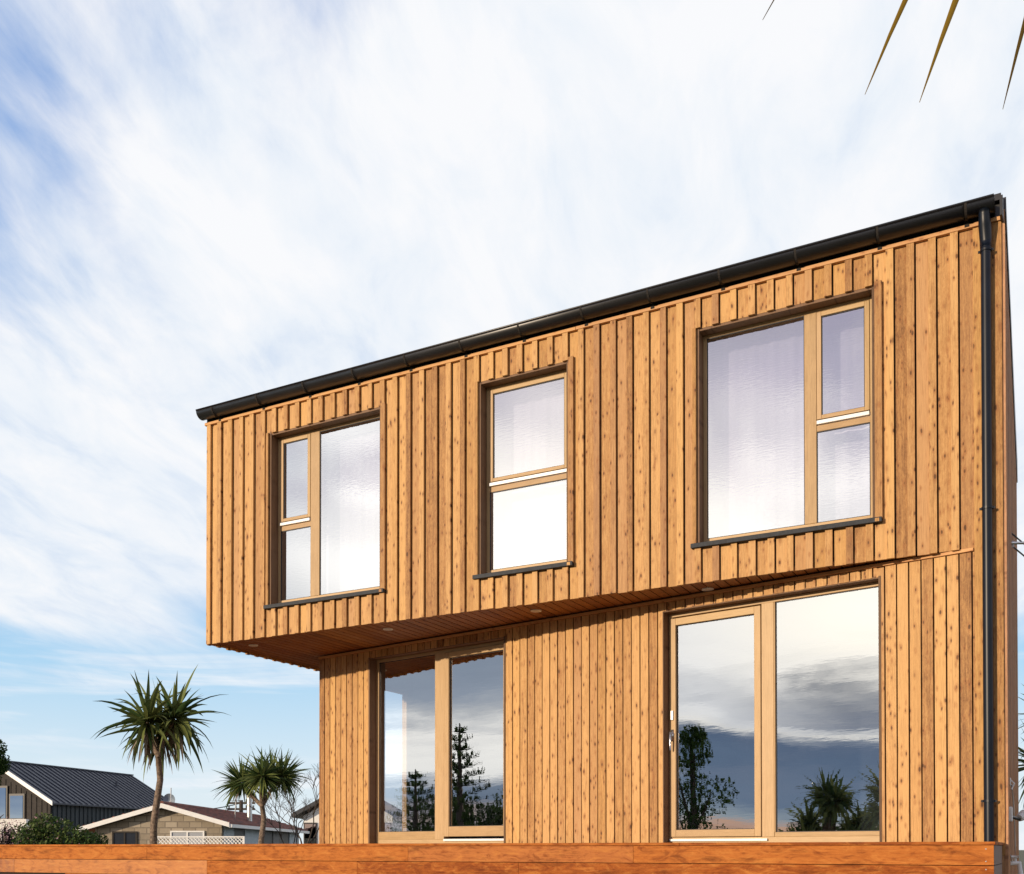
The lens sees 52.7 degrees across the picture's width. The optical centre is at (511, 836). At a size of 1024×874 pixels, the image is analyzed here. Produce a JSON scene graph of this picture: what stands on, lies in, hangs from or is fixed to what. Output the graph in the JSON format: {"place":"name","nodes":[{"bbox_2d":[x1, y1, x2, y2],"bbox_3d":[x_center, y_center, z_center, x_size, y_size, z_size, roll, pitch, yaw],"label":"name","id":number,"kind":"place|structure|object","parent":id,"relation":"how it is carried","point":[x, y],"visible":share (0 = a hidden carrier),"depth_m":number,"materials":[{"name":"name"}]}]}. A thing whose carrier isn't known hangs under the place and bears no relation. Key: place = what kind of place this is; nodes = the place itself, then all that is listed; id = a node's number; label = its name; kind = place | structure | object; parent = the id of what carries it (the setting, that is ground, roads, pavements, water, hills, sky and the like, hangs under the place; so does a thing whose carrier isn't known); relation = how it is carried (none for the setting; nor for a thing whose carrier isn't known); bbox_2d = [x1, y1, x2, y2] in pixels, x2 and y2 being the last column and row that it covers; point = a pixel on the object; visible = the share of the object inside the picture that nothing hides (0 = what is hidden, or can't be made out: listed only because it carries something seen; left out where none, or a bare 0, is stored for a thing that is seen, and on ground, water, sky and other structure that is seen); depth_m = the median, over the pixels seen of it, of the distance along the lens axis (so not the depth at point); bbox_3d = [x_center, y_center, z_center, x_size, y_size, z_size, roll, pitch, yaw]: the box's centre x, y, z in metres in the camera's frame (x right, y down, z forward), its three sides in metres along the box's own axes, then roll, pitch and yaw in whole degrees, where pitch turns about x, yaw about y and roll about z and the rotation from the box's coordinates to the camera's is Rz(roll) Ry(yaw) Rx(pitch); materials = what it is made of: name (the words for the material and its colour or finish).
{"place":"outdoors","nodes":[
{"label":"outdoors","id":0,"kind":"place"},
{"bbox_2d":[0,819,29,838],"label":"garden wall","id":1,"kind":"structure","parent":0,"point":[14,821],"depth_m":27.01,"materials":[{"name":"white paint"}]},
{"bbox_2d":[0,760,163,843],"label":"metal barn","id":2,"kind":"structure","parent":0,"point":[79,797],"depth_m":52.67,"materials":[{"name":"grey metal"}]},
{"bbox_2d":[0,786,7,818],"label":"window","id":3,"kind":"structure","parent":2,"relation":"in","point":[3,789],"depth_m":50.63,"materials":[{"name":"grey"}]},
{"bbox_2d":[9,794,24,818],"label":"window","id":4,"kind":"structure","parent":2,"relation":"in","point":[16,801],"depth_m":50.42,"materials":[{"name":"blue"}]},
{"bbox_2d":[75,788,309,843],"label":"block house","id":5,"kind":"structure","parent":0,"point":[174,819],"depth_m":34.01,"materials":[{"name":"concrete"}]},
{"bbox_2d":[112,831,137,843],"bbox_3d":[-12.710,0.076,33.962,0.820,0.480,0.049,0,-1,-1],"label":"window","id":6,"kind":"structure","parent":5,"relation":"in","point":[118,837],"depth_m":33.97,"materials":[{"name":"grey glass"}]},
{"bbox_2d":[163,793,174,802],"bbox_3d":[-11.657,-1.190,35.136,0.326,0.540,0.327,-1,-1,44],"label":"satellite dish","id":7,"kind":"object","parent":5,"relation":"on","point":[166,797],"visible":0.44,"depth_m":35.22,"materials":[{"name":"grey metal"}]},
{"bbox_2d":[170,831,204,843],"bbox_3d":[-10.667,0.417,33.981,1.120,1.200,0.049,0,-1,-1],"label":"window","id":8,"kind":"structure","parent":5,"relation":"in","point":[172,833],"depth_m":33.99,"materials":[{"name":"white paint"}]},
{"bbox_2d":[292,799,318,843],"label":"white house","id":9,"kind":"structure","parent":0,"point":[308,823],"depth_m":54.95,"materials":[{"name":"paint"}]},
{"bbox_2d":[304,823,316,843],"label":"window","id":10,"kind":"structure","parent":9,"relation":"in","point":[308,826],"depth_m":54.93,"materials":[{"name":"grey glass"}]},
{"bbox_2d":[0,0,1023,849],"label":"sky","id":11,"kind":"structure","parent":0,"point":[203,203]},
{"bbox_2d":[1019,850,1023,873],"bbox_3d":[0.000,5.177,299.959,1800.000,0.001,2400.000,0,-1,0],"label":"ground","id":12,"kind":"structure","parent":0,"point":[1021,855],"depth_m":173.64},
{"bbox_2d":[0,739,10,785],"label":"evergreen tree","id":13,"kind":"object","parent":12,"relation":"on","point":[4,768],"visible":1,"depth_m":26.03,"materials":[{"name":"green plant"}]},
{"bbox_2d":[0,814,30,844],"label":"blossom bush","id":14,"kind":"object","parent":12,"relation":"on","point":[6,839],"visible":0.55,"depth_m":24.93,"materials":[{"name":"white plant"}]},
{"bbox_2d":[11,812,98,844],"bbox_3d":[-10.599,0.627,23.984,2.032,2.375,0.896,0,-1,0],"label":"garden shrub","id":15,"kind":"object","parent":12,"relation":"on","point":[40,833],"visible":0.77,"depth_m":23.84,"materials":[{"name":"green plant"}]},
{"bbox_2d":[83,832,108,843],"bbox_3d":[-10.547,0.836,25.977,0.817,1.978,0.611,0,-1,0],"label":"garden shrub","id":16,"kind":"object","parent":12,"relation":"on","point":[104,838],"visible":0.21,"depth_m":26.00,"materials":[{"name":"green plant"}]},
{"bbox_2d":[90,665,228,843],"bbox_3d":[-6.132,-0.669,18.439,2.436,4.810,2.414,0,-1,0],"label":"cabbage tree","id":17,"kind":"object","parent":12,"relation":"on","point":[156,728],"visible":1,"depth_m":18.00,"materials":[{"name":"green plant"}]},
{"bbox_2d":[157,836,244,843],"bbox_3d":[-9.348,0.938,30.991,2.677,1.884,0.060,0,-1,0],"label":"trellis fence","id":18,"kind":"object","parent":12,"relation":"on","point":[201,837],"visible":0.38,"depth_m":30.99,"materials":[{"name":"white paint"}]},
{"bbox_2d":[227,799,254,811],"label":"power pole","id":19,"kind":"object","parent":12,"relation":"on","point":[240,803],"visible":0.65,"depth_m":59.96,"materials":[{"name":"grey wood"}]},
{"bbox_2d":[212,745,312,843],"bbox_3d":[-6.054,-0.256,25.093,2.402,4.147,2.380,1,-1,-37],"label":"cabbage tree","id":20,"kind":"object","parent":12,"relation":"on","point":[262,775],"visible":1,"depth_m":24.81,"materials":[{"name":"green plant"}]},
{"bbox_2d":[248,789,318,843],"bbox_3d":[-6.679,0.196,30.911,2.081,3.374,2.499,0,-1,23],"label":"bare tree","id":21,"kind":"object","parent":12,"relation":"on","point":[296,833],"visible":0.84,"depth_m":30.95,"materials":[{"name":"brown plant"}]},
{"bbox_2d":[257,763,318,843],"bbox_3d":[-7.099,-0.216,33.643,4.513,4.272,2.478,0,-1,25],"label":"bare tree","id":22,"kind":"object","parent":12,"relation":"on","point":[316,777],"visible":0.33,"depth_m":33.04,"materials":[{"name":"brown plant"}]},
{"bbox_2d":[0,842,1003,873],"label":"timber deck","id":23,"kind":"structure","parent":12,"relation":"on","point":[726,858],"depth_m":8.72,"materials":[{"name":"brown wood"}]},
{"bbox_2d":[196,193,1018,873],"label":"timber house","id":24,"kind":"structure","parent":12,"relation":"on","point":[710,581],"depth_m":9.50,"materials":[{"name":"brown wood"}]},
{"bbox_2d":[263,402,385,609],"bbox_3d":[-1.980,-3.498,11.146,1.607,1.972,0.235,0,-1,28],"label":"window","id":25,"kind":"structure","parent":24,"relation":"in","point":[330,474],"depth_m":11.22,"materials":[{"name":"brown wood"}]},
{"bbox_2d":[368,636,505,843],"bbox_3d":[-0.816,-1.006,11.606,2.042,2.208,0.206,-1,-1,38],"label":"sliding door","id":26,"kind":"structure","parent":24,"relation":"in","point":[437,716],"depth_m":11.62,"materials":[{"name":"clear glass"}]},
{"bbox_2d":[472,356,573,579],"bbox_3d":[0.140,-3.512,10.016,1.078,1.972,0.235,0,-1,28],"label":"window","id":27,"kind":"structure","parent":24,"relation":"in","point":[526,419],"depth_m":10.07,"materials":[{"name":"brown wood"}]},
{"bbox_2d":[662,576,881,842],"bbox_3d":[2.286,-1.035,9.209,2.053,2.208,0.206,-1,-1,38],"label":"sliding door","id":28,"kind":"structure","parent":24,"relation":"in","point":[772,712],"depth_m":9.18,"materials":[{"name":"clear glass"}]},
{"bbox_2d":[691,280,882,549],"bbox_3d":[2.334,-3.526,8.846,1.606,1.972,0.235,0,-1,28],"label":"window","id":29,"kind":"structure","parent":24,"relation":"in","point":[767,381],"depth_m":8.88,"materials":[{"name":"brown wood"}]},
{"bbox_2d":[1009,807,1012,821],"bbox_3d":[4.012,-0.178,8.347,0.050,0.120,0.120,0,-1,27],"label":"junction box","id":30,"kind":"object","parent":24,"relation":"attached to","point":[1010,814],"visible":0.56,"depth_m":8.29,"materials":[{"name":"white paint"}]},
{"bbox_2d":[1010,778,1015,861],"bbox_3d":[4.334,-0.116,8.921,0.069,0.721,1.030,0,-1,29],"label":"hanging cable","id":31,"kind":"object","parent":24,"relation":"hanging from","point":[1011,785],"visible":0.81,"depth_m":8.71,"materials":[{"name":"white paint"}]},
{"bbox_2d":[1011,856,1022,873],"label":"garden tap","id":32,"kind":"object","parent":24,"relation":"attached to","point":[1018,864],"visible":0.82,"depth_m":8.71,"materials":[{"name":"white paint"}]},
{"bbox_2d":[1012,541,1023,547],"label":"service bracket","id":33,"kind":"object","parent":24,"relation":"attached to","point":[1013,542],"visible":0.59,"depth_m":9.96,"materials":[{"name":"silver metal"}]},
{"bbox_2d":[1013,810,1023,820],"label":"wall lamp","id":34,"kind":"object","parent":24,"relation":"attached to","point":[1019,816],"visible":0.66,"depth_m":8.69,"materials":[{"name":"metal"}]},
{"bbox_2d":[763,0,1023,107],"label":"cabbage tree","id":35,"kind":"object","parent":12,"relation":"on","point":[954,3],"visible":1,"depth_m":3.04,"materials":[{"name":"green plant"}]},
{"bbox_2d":[1018,684,1023,807],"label":"cabbage tree","id":36,"kind":"object","parent":12,"relation":"on","point":[1021,760],"visible":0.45,"depth_m":17.35,"materials":[{"name":"green plant"}]}
]}

